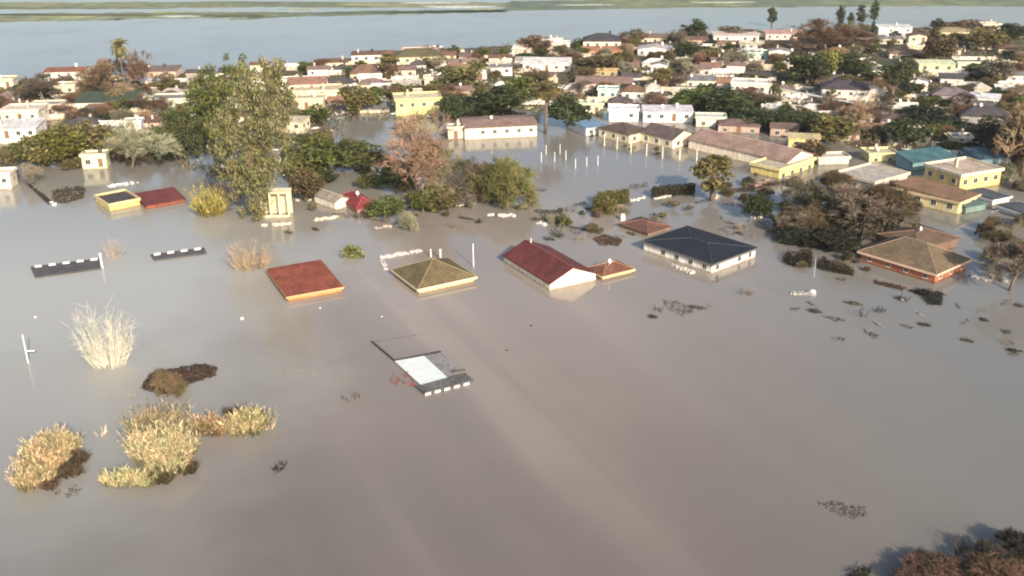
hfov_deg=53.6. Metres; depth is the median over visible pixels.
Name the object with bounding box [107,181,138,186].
rubble row
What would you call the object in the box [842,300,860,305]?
debris mat
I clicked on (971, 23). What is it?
broad tree
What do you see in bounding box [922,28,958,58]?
leafy tree
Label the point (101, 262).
pole
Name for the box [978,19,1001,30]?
house
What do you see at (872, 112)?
bare tree
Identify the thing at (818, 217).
bare bush
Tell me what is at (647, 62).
house
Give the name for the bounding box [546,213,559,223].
bare bush
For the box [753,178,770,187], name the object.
timber pile
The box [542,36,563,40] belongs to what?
house
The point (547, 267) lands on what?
house
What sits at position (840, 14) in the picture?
cypress tree
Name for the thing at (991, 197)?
shed
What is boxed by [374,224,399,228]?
rubble bits
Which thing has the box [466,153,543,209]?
leafy tree
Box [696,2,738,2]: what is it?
sand bank
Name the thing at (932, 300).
drowned hedge
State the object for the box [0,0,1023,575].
water
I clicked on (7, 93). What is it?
house
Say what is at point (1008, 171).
bare bush
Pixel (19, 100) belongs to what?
house
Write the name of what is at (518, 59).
house
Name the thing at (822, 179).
bare bush
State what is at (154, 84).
leafy tree
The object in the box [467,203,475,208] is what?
bare bush
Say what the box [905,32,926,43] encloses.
house
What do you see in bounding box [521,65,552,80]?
bare tree
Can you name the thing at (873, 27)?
slender tree
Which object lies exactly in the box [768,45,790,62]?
house
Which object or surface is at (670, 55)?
bare bush
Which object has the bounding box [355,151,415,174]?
house
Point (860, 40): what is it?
house
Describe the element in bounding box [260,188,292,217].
portico
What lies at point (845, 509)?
drowned hedge
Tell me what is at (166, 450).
reed clump
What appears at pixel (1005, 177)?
bare tree
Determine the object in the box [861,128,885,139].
leafy tree
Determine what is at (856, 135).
house
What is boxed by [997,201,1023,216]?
shed
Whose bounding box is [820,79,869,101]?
house
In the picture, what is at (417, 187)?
bare bush
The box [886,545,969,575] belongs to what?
bare bush
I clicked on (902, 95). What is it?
leafy tree
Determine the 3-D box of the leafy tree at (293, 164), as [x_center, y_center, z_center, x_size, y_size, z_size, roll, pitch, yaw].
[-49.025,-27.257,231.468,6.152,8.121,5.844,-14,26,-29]
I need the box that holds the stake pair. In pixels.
[858,303,867,316]
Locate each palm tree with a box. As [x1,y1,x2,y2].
[109,38,128,92]
[526,80,566,133]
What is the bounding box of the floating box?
[620,213,624,220]
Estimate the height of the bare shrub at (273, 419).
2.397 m
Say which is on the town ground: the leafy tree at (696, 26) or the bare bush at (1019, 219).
the leafy tree at (696, 26)
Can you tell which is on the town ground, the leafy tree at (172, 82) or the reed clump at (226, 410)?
the leafy tree at (172, 82)
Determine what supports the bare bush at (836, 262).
on the water
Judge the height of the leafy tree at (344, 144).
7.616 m
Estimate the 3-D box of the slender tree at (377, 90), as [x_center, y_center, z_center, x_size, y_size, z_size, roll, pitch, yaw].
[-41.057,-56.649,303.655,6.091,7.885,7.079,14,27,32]
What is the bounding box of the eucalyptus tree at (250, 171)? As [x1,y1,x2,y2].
[203,54,299,222]
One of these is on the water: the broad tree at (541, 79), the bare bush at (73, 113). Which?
the bare bush at (73, 113)
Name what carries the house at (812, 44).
on the town ground
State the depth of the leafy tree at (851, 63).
340.79 m
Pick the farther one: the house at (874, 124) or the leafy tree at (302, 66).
the leafy tree at (302, 66)
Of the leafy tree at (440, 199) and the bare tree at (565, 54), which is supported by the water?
the leafy tree at (440, 199)
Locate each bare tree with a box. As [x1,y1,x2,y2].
[0,146,25,171]
[10,71,64,98]
[21,162,42,183]
[49,104,77,114]
[72,57,129,95]
[76,105,101,116]
[93,124,112,139]
[101,116,184,171]
[103,81,134,97]
[118,48,152,83]
[124,91,167,109]
[134,83,151,92]
[145,96,174,112]
[151,71,175,82]
[264,99,290,118]
[314,126,334,134]
[380,85,399,97]
[380,107,454,191]
[383,63,400,75]
[421,147,469,187]
[423,44,447,51]
[427,56,446,69]
[442,84,462,92]
[443,155,491,204]
[445,91,466,103]
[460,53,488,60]
[512,63,522,73]
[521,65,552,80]
[549,44,580,55]
[559,51,571,56]
[567,51,584,65]
[568,79,593,93]
[569,66,598,78]
[616,60,638,71]
[617,33,633,43]
[620,28,637,35]
[630,31,649,39]
[642,91,665,101]
[645,78,664,85]
[659,71,690,86]
[666,200,679,206]
[669,57,692,66]
[671,29,688,41]
[681,62,703,74]
[683,205,694,210]
[719,49,754,62]
[735,86,761,100]
[741,90,766,100]
[745,60,763,70]
[757,42,774,48]
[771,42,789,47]
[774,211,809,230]
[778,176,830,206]
[789,17,861,50]
[795,105,812,111]
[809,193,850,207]
[811,79,827,91]
[815,95,838,103]
[826,29,883,47]
[827,182,906,241]
[835,98,877,131]
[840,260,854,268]
[842,20,860,32]
[847,106,885,126]
[850,22,869,30]
[855,41,872,52]
[867,181,922,232]
[870,73,897,90]
[870,100,896,113]
[874,93,896,104]
[880,87,902,96]
[910,68,936,82]
[914,28,927,33]
[931,107,957,117]
[948,102,969,116]
[951,92,976,107]
[958,83,976,91]
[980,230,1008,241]
[981,236,1023,290]
[989,139,1023,161]
[993,101,1023,175]
[999,92,1023,101]
[1000,174,1014,182]
[1003,82,1023,92]
[1007,51,1023,59]
[1010,40,1023,51]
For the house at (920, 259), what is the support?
on the water
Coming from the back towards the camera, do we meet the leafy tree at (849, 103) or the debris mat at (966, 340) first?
the leafy tree at (849, 103)
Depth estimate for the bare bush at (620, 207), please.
209.07 m
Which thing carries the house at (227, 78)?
on the town ground
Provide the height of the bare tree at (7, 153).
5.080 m
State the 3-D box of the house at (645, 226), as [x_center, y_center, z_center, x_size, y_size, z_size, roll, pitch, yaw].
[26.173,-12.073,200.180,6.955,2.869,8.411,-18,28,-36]
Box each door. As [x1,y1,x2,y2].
[4,131,8,138]
[97,158,102,166]
[454,131,457,138]
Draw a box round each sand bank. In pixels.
[33,16,93,16]
[153,11,179,12]
[161,15,196,16]
[277,9,318,9]
[340,4,379,4]
[401,2,470,2]
[425,6,497,7]
[569,4,614,4]
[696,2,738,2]
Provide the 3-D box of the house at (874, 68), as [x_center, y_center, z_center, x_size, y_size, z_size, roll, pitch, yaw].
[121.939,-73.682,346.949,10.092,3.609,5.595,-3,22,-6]
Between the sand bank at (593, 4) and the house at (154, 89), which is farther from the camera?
the sand bank at (593, 4)
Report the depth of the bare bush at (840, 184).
216.69 m
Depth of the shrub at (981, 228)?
192.80 m
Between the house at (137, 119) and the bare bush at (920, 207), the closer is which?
the bare bush at (920, 207)
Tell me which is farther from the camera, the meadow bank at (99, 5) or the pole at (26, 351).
the meadow bank at (99, 5)
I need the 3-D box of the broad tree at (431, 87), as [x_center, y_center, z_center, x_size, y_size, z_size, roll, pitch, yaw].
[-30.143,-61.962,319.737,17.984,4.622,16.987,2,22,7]
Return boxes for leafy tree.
[1,143,19,151]
[5,84,27,93]
[34,121,94,158]
[36,87,58,96]
[70,119,115,151]
[79,83,96,93]
[104,100,123,107]
[105,101,120,109]
[137,131,161,145]
[148,81,164,88]
[148,146,168,159]
[150,107,209,160]
[159,77,180,89]
[174,102,190,113]
[183,52,257,161]
[281,134,340,172]
[281,146,298,156]
[283,152,311,177]
[285,166,325,201]
[295,133,311,143]
[297,104,333,124]
[298,61,312,70]
[301,139,323,148]
[318,170,339,183]
[322,139,352,169]
[332,139,388,171]
[335,137,353,143]
[336,85,377,113]
[342,66,353,73]
[354,60,366,64]
[355,173,378,188]
[364,194,406,218]
[373,163,418,191]
[389,82,403,87]
[394,181,419,192]
[403,185,437,212]
[413,184,468,211]
[419,57,430,65]
[428,79,446,87]
[436,92,464,121]
[437,59,487,87]
[446,44,461,54]
[454,84,521,115]
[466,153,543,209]
[472,46,489,54]
[488,70,503,77]
[496,76,539,105]
[499,47,511,53]
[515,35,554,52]
[534,46,549,56]
[547,92,594,125]
[553,45,568,50]
[574,55,620,74]
[575,40,582,47]
[577,47,591,54]
[612,50,636,61]
[624,39,637,45]
[629,68,649,75]
[647,66,672,86]
[666,32,682,43]
[666,87,715,108]
[671,40,702,54]
[678,18,708,33]
[683,101,703,111]
[696,84,717,90]
[700,87,757,114]
[719,42,734,49]
[740,193,779,218]
[754,95,777,105]
[773,61,787,69]
[777,101,794,111]
[783,53,834,83]
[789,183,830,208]
[792,138,830,156]
[799,77,816,81]
[807,112,862,143]
[820,50,842,73]
[822,201,888,237]
[826,39,837,47]
[836,51,876,75]
[836,74,862,81]
[841,101,853,108]
[859,71,879,80]
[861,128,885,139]
[866,42,880,52]
[873,116,935,146]
[878,197,918,229]
[886,38,897,47]
[887,30,901,34]
[888,89,912,97]
[894,109,910,113]
[909,68,922,74]
[910,82,926,93]
[917,95,941,105]
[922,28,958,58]
[925,123,944,137]
[930,18,945,27]
[933,120,956,127]
[960,140,982,152]
[962,28,1014,47]
[965,63,984,71]
[968,69,985,78]
[969,58,1018,80]
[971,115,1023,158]
[989,87,1010,94]
[993,101,1021,110]
[994,22,1023,37]
[1001,49,1016,56]
[1012,95,1023,105]
[1014,161,1022,171]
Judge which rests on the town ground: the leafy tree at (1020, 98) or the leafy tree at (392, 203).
the leafy tree at (1020, 98)
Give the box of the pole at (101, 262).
[98,253,103,268]
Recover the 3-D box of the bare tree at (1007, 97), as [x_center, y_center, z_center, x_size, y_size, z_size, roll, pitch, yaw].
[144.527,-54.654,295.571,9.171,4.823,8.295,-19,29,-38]
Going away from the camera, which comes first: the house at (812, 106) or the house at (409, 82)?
the house at (812, 106)
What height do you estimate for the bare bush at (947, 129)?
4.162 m
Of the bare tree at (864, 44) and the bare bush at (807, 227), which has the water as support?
the bare bush at (807, 227)
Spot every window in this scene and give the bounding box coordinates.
[85,159,90,164]
[930,199,936,205]
[946,203,952,209]
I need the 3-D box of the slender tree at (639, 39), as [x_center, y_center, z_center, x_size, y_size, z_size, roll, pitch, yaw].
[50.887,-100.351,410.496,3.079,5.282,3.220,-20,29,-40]
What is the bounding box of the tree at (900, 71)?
[876,59,917,101]
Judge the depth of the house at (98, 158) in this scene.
246.01 m
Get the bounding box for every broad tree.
[10,128,69,166]
[59,157,81,169]
[86,112,112,119]
[157,113,186,121]
[175,73,186,77]
[305,131,333,144]
[385,83,442,95]
[514,53,539,56]
[534,74,549,81]
[591,195,616,214]
[690,48,738,59]
[699,46,717,49]
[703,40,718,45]
[716,25,760,33]
[727,106,790,128]
[748,74,769,78]
[770,108,827,131]
[774,225,815,245]
[799,223,866,252]
[862,48,877,53]
[894,99,925,104]
[898,104,964,125]
[903,54,925,58]
[930,96,950,104]
[936,139,963,149]
[939,19,998,30]
[950,123,1010,141]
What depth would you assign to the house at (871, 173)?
224.86 m
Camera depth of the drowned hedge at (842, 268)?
177.45 m
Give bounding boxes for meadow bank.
[0,1,510,9]
[0,11,288,21]
[231,9,508,19]
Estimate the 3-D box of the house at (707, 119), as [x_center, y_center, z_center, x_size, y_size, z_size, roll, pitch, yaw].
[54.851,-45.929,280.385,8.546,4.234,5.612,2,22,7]
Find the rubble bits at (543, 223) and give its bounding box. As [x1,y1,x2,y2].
[536,221,546,225]
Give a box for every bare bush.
[0,95,9,107]
[55,75,73,81]
[60,91,81,101]
[65,110,89,118]
[91,106,114,116]
[98,236,127,257]
[108,108,133,119]
[111,133,122,153]
[114,147,127,162]
[125,148,154,165]
[133,110,155,116]
[148,367,190,398]
[160,89,179,92]
[221,237,273,271]
[279,106,302,114]
[309,205,316,211]
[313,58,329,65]
[387,135,473,192]
[398,210,420,231]
[427,181,459,200]
[437,52,445,59]
[441,89,451,97]
[442,211,449,215]
[452,159,496,201]
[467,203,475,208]
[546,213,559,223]
[585,222,597,232]
[591,210,601,216]
[592,81,616,91]
[595,226,603,233]
[598,47,613,54]
[616,204,627,212]
[619,43,634,52]
[645,94,668,104]
[646,50,666,59]
[652,67,674,74]
[664,50,675,60]
[692,51,705,62]
[695,30,708,35]
[720,181,732,188]
[720,187,735,196]
[738,192,749,201]
[741,176,754,185]
[757,92,782,102]
[761,186,774,196]
[766,52,786,63]
[769,208,799,233]
[778,200,791,207]
[780,203,813,226]
[786,175,803,184]
[795,261,807,268]
[796,202,835,229]
[799,223,813,232]
[811,76,830,87]
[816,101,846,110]
[819,169,846,185]
[823,172,853,190]
[824,208,848,227]
[827,193,857,208]
[828,182,850,193]
[829,46,852,56]
[829,259,843,266]
[840,251,854,262]
[847,45,863,53]
[855,258,862,263]
[858,182,872,189]
[863,266,871,271]
[886,179,900,191]
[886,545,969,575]
[913,199,923,213]
[931,124,960,136]
[954,32,969,40]
[962,549,1023,575]
[965,538,1020,565]
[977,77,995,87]
[977,245,1003,263]
[981,215,1004,229]
[991,226,1017,241]
[992,223,1012,229]
[993,526,1023,562]
[998,161,1021,172]
[1000,235,1017,242]
[1001,167,1015,178]
[1006,62,1023,71]
[1011,180,1023,189]
[1011,213,1023,227]
[1014,176,1023,189]
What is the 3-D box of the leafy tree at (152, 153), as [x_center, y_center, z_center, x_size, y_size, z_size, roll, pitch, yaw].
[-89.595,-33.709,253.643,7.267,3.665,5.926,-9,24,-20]
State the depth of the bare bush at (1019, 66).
341.51 m
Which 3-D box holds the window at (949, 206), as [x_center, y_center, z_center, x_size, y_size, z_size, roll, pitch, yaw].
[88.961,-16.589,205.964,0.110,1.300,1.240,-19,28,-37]
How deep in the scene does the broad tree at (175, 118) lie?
293.28 m
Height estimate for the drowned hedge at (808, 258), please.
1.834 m
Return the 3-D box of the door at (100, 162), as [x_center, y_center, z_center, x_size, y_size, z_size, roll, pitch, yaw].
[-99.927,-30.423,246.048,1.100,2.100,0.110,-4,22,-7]
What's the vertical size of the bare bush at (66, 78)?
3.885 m
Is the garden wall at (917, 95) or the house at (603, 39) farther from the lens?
the house at (603, 39)
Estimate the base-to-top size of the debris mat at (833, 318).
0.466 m
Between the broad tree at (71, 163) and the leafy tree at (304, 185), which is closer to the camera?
the leafy tree at (304, 185)
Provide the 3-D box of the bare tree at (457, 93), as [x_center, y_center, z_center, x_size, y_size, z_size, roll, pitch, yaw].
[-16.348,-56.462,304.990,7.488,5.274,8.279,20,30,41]
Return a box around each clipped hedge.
[597,188,629,204]
[650,182,695,197]
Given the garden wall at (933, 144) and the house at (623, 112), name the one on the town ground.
the garden wall at (933, 144)
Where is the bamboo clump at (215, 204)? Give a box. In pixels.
[184,179,229,217]
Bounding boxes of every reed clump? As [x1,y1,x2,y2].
[4,423,84,493]
[96,464,160,489]
[115,397,198,442]
[117,417,203,477]
[185,406,228,437]
[216,402,271,437]
[223,403,267,417]
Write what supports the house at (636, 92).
on the town ground
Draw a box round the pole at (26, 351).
[22,335,34,362]
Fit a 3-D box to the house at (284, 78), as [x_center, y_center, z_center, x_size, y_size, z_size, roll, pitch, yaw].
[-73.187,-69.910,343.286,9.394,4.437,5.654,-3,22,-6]
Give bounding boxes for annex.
[587,259,634,279]
[749,156,816,178]
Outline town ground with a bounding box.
[19,27,1023,144]
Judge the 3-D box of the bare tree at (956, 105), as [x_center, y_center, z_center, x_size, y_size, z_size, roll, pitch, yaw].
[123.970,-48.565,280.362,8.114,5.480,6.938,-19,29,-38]
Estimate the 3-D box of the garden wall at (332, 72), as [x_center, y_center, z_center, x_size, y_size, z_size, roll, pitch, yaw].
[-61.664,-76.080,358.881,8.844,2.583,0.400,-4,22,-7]
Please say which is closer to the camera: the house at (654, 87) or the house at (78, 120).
the house at (78, 120)
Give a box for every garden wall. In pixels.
[49,107,82,113]
[50,113,64,119]
[64,105,85,107]
[98,119,122,126]
[119,108,150,112]
[175,78,186,81]
[281,63,298,67]
[329,70,348,74]
[349,60,369,64]
[382,79,423,81]
[391,75,418,78]
[478,70,489,74]
[482,67,522,72]
[515,75,557,82]
[522,100,549,104]
[586,96,613,102]
[660,86,671,91]
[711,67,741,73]
[722,65,754,69]
[763,65,792,70]
[777,93,814,98]
[793,86,819,91]
[819,111,834,114]
[868,92,911,98]
[911,94,929,96]
[920,72,950,77]
[927,70,972,76]
[931,141,985,148]
[951,81,974,85]
[952,56,995,57]
[955,68,968,71]
[997,81,1023,83]
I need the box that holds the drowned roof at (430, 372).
[371,335,473,395]
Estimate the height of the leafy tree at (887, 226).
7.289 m
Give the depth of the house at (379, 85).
325.74 m
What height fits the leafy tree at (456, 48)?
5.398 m
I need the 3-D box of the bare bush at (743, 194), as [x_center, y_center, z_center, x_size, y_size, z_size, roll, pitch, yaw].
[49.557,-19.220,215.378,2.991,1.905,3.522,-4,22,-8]
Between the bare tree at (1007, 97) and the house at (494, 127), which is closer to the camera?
the house at (494, 127)
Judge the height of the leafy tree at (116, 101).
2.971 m
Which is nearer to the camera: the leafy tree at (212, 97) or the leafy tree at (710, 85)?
the leafy tree at (212, 97)
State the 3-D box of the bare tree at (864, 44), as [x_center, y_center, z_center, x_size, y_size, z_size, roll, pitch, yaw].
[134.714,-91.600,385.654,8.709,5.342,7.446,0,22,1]
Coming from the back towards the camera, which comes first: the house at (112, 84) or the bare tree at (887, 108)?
the house at (112, 84)
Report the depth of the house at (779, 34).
419.94 m
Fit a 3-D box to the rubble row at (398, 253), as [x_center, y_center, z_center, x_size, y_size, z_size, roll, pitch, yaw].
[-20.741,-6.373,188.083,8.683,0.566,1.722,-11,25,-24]
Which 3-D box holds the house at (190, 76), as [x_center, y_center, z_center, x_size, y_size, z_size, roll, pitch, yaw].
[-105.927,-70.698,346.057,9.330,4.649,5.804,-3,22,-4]
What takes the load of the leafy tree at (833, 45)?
on the town ground
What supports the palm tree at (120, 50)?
on the town ground
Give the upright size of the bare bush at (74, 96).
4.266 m
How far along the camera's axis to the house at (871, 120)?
278.21 m
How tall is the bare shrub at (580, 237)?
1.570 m
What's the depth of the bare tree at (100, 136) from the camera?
264.44 m
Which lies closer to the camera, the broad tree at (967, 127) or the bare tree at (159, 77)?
the broad tree at (967, 127)
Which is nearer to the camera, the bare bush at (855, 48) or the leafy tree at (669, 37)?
the bare bush at (855, 48)
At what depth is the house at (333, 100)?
309.38 m
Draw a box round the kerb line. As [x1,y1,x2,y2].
[261,222,290,225]
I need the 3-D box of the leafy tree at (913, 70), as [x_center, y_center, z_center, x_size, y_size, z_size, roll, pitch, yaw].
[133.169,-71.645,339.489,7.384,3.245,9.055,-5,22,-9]
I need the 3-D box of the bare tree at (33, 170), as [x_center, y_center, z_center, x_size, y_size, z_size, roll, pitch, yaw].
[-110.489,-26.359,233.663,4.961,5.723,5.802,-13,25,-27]
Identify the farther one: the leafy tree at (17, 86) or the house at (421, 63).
the house at (421, 63)
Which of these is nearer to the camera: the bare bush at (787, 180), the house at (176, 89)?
the bare bush at (787, 180)
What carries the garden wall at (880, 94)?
on the town ground
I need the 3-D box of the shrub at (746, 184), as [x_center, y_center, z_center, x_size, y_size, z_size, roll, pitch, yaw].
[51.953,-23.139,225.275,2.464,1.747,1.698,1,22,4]
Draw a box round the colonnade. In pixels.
[769,86,853,103]
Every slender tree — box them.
[118,97,133,110]
[166,107,180,115]
[364,86,385,105]
[375,53,399,77]
[474,87,486,96]
[634,34,641,45]
[688,154,735,200]
[767,7,777,26]
[770,85,781,95]
[826,88,836,96]
[855,5,869,21]
[857,60,867,77]
[870,22,877,33]
[902,80,912,93]
[978,114,994,124]
[992,75,1002,83]
[1016,56,1023,62]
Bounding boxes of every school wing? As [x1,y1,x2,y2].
[597,122,644,143]
[640,122,693,148]
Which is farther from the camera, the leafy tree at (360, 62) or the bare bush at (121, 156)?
the leafy tree at (360, 62)
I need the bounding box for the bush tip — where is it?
[849,562,872,575]
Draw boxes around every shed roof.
[31,258,101,277]
[150,247,205,260]
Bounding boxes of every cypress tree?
[835,5,845,23]
[847,12,855,23]
[869,0,880,21]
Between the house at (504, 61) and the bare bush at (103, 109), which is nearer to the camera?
the bare bush at (103, 109)
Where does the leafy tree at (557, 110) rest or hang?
on the water
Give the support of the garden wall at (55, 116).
in the water
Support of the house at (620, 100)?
on the town ground
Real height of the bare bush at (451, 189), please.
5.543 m
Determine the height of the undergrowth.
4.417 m
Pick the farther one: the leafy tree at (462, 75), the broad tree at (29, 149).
the leafy tree at (462, 75)
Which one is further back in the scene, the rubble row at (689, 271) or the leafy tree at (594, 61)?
the leafy tree at (594, 61)
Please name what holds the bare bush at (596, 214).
on the water
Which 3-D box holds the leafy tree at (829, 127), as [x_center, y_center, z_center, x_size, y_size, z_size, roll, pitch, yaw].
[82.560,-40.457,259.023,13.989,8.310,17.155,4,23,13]
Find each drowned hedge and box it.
[25,182,51,204]
[52,186,85,202]
[409,202,478,210]
[535,208,564,223]
[593,234,622,245]
[662,300,691,316]
[726,187,754,192]
[748,180,785,189]
[782,247,813,267]
[817,256,854,275]
[819,500,866,518]
[874,279,905,289]
[907,287,944,305]
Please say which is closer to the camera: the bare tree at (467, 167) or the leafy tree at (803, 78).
the bare tree at (467, 167)
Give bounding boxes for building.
[687,128,814,163]
[923,156,1004,189]
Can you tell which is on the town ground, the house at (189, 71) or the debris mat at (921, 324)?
the house at (189, 71)
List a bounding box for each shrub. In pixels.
[62,292,136,369]
[94,424,106,436]
[251,407,279,429]
[340,244,365,258]
[342,392,360,402]
[558,211,570,226]
[572,234,585,240]
[650,212,666,219]
[740,181,749,186]
[740,288,754,295]
[873,305,886,312]
[951,532,978,559]
[973,223,993,237]
[996,237,1020,250]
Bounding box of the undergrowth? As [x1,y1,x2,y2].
[0,24,1023,182]
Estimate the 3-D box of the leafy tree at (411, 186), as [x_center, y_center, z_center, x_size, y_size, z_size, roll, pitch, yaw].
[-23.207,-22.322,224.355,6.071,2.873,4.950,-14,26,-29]
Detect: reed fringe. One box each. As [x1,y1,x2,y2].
[37,447,93,490]
[146,457,200,484]
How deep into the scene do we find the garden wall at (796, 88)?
322.13 m
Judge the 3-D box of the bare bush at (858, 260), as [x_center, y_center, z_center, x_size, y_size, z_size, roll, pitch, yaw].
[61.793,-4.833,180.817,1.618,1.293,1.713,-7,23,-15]
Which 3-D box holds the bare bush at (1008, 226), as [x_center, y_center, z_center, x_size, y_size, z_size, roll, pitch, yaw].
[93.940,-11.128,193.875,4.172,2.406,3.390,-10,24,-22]
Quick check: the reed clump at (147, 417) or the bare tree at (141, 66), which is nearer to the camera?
the reed clump at (147, 417)
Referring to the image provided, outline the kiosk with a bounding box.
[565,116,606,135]
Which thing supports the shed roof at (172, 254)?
on the water
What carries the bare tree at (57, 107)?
on the water
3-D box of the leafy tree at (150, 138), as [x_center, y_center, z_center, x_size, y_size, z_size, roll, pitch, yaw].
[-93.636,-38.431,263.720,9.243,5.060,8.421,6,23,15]
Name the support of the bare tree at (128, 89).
on the town ground
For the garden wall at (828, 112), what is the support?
on the town ground
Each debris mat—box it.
[64,484,79,497]
[271,460,286,473]
[688,304,706,309]
[806,308,822,313]
[822,315,843,321]
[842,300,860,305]
[918,322,930,325]
[960,337,974,342]
[983,263,1005,267]
[1006,348,1022,351]
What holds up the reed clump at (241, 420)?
in the water
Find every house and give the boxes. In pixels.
[0,75,18,88]
[0,87,20,99]
[0,100,50,120]
[0,117,46,143]
[0,167,17,189]
[1,98,29,107]
[32,99,66,108]
[42,63,91,80]
[53,81,76,92]
[63,114,104,128]
[73,89,146,104]
[79,148,110,169]
[83,103,113,110]
[94,189,140,210]
[103,81,131,89]
[121,115,144,132]
[127,63,181,80]
[134,187,185,208]
[139,77,161,83]
[143,114,162,127]
[146,87,157,95]
[148,93,197,112]
[161,85,185,92]
[184,66,207,75]
[186,74,208,84]
[215,74,230,85]
[217,67,238,76]
[247,72,264,80]
[249,61,271,71]
[267,260,343,301]
[268,112,310,133]
[281,74,309,84]
[286,73,328,93]
[291,91,325,110]
[292,83,341,93]
[306,62,329,76]
[323,56,349,66]
[327,96,343,106]
[328,78,353,86]
[333,61,349,69]
[341,102,390,113]
[341,190,373,213]
[345,83,367,88]
[349,64,382,78]
[351,48,381,63]
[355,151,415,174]
[358,70,382,82]
[360,76,384,88]
[371,83,391,94]
[382,50,395,55]
[391,257,476,293]
[392,76,421,85]
[392,89,441,115]
[393,48,438,64]
[394,66,415,75]
[401,47,426,49]
[410,57,426,68]
[412,88,422,91]
[423,71,438,84]
[441,47,456,58]
[445,119,464,139]
[446,59,466,67]
[447,58,478,63]
[455,83,472,93]
[458,50,474,57]
[459,114,537,139]
[472,74,482,83]
[487,54,512,61]
[488,57,511,66]
[489,61,512,75]
[502,238,597,289]
[511,44,533,52]
[514,56,529,63]
[522,57,571,71]
[538,71,556,77]
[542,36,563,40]
[543,47,555,56]
[550,40,569,47]
[550,92,583,105]
[563,83,584,93]
[574,76,633,88]
[577,96,604,114]
[580,45,622,54]
[583,31,621,45]
[590,66,617,75]
[597,85,619,96]
[607,96,633,103]
[608,104,639,121]
[617,216,671,235]
[618,58,640,67]
[621,69,642,80]
[621,81,645,102]
[631,31,668,41]
[637,42,672,55]
[641,103,693,122]
[641,225,758,273]
[642,56,669,67]
[644,80,660,92]
[649,89,667,101]
[650,61,667,72]
[659,40,674,49]
[672,87,696,95]
[675,33,709,43]
[675,74,716,85]
[684,64,711,74]
[695,112,726,126]
[699,60,721,68]
[710,54,731,64]
[711,31,759,39]
[714,37,730,46]
[716,75,737,86]
[717,118,760,133]
[726,58,745,72]
[730,75,770,93]
[738,45,756,54]
[739,37,764,48]
[742,56,764,66]
[745,46,767,60]
[747,71,777,80]
[763,28,803,39]
[765,102,800,110]
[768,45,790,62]
[770,122,799,136]
[775,81,795,92]
[787,132,821,147]
[800,39,830,47]
[801,100,827,110]
[814,151,850,164]
[818,72,841,79]
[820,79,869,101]
[834,109,875,124]
[835,129,860,140]
[838,162,910,188]
[851,38,879,47]
[854,66,882,75]
[857,236,971,282]
[859,143,896,161]
[863,119,890,132]
[869,87,889,92]
[874,22,912,34]
[875,33,903,43]
[876,114,915,123]
[877,223,961,249]
[881,125,932,146]
[886,48,922,58]
[888,99,918,109]
[893,175,981,214]
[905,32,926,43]
[906,42,924,49]
[906,74,929,91]
[914,59,956,71]
[930,27,970,35]
[931,87,969,104]
[938,73,964,82]
[947,128,973,141]
[952,57,991,67]
[953,46,962,54]
[957,103,1009,124]
[967,100,992,105]
[969,42,992,49]
[970,82,991,91]
[970,90,1001,104]
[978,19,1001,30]
[992,84,1023,94]
[994,45,1020,53]
[1005,71,1023,80]
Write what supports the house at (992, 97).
on the town ground
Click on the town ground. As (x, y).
(883, 60)
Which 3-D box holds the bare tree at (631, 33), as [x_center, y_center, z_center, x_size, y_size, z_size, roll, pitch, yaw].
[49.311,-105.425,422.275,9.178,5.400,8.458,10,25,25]
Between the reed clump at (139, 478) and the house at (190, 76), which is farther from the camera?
the house at (190, 76)
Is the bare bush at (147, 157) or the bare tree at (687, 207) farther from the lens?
the bare bush at (147, 157)
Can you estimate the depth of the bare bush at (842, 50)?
376.24 m
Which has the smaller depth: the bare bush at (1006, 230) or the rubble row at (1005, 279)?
the rubble row at (1005, 279)
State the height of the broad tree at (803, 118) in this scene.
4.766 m
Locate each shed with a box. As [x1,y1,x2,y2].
[208,183,242,198]
[313,188,347,209]
[895,146,956,171]
[961,146,1012,165]
[961,198,988,213]
[968,187,1012,205]
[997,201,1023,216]
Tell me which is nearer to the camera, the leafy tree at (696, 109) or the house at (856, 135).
the house at (856, 135)
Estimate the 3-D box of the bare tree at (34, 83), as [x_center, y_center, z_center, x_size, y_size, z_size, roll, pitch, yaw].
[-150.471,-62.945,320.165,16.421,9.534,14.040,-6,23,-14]
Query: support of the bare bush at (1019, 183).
on the water
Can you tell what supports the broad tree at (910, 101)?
on the town ground
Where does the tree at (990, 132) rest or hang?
on the town ground
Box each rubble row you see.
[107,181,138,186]
[314,215,338,220]
[379,249,421,258]
[379,258,387,269]
[498,213,515,216]
[630,196,645,201]
[653,193,679,198]
[671,263,694,273]
[749,215,772,217]
[790,291,815,295]
[969,274,992,281]
[989,274,1008,282]
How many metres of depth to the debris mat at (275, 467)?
120.49 m
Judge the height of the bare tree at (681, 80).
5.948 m
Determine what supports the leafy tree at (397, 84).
on the town ground
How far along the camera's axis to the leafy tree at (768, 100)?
297.76 m
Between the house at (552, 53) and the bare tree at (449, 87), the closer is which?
the bare tree at (449, 87)
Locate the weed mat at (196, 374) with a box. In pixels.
[139,363,217,395]
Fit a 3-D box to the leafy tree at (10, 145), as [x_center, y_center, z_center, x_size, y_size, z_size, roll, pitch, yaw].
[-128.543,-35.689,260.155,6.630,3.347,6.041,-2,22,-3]
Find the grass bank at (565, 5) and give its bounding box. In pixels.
[502,0,1023,10]
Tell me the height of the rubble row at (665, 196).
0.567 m

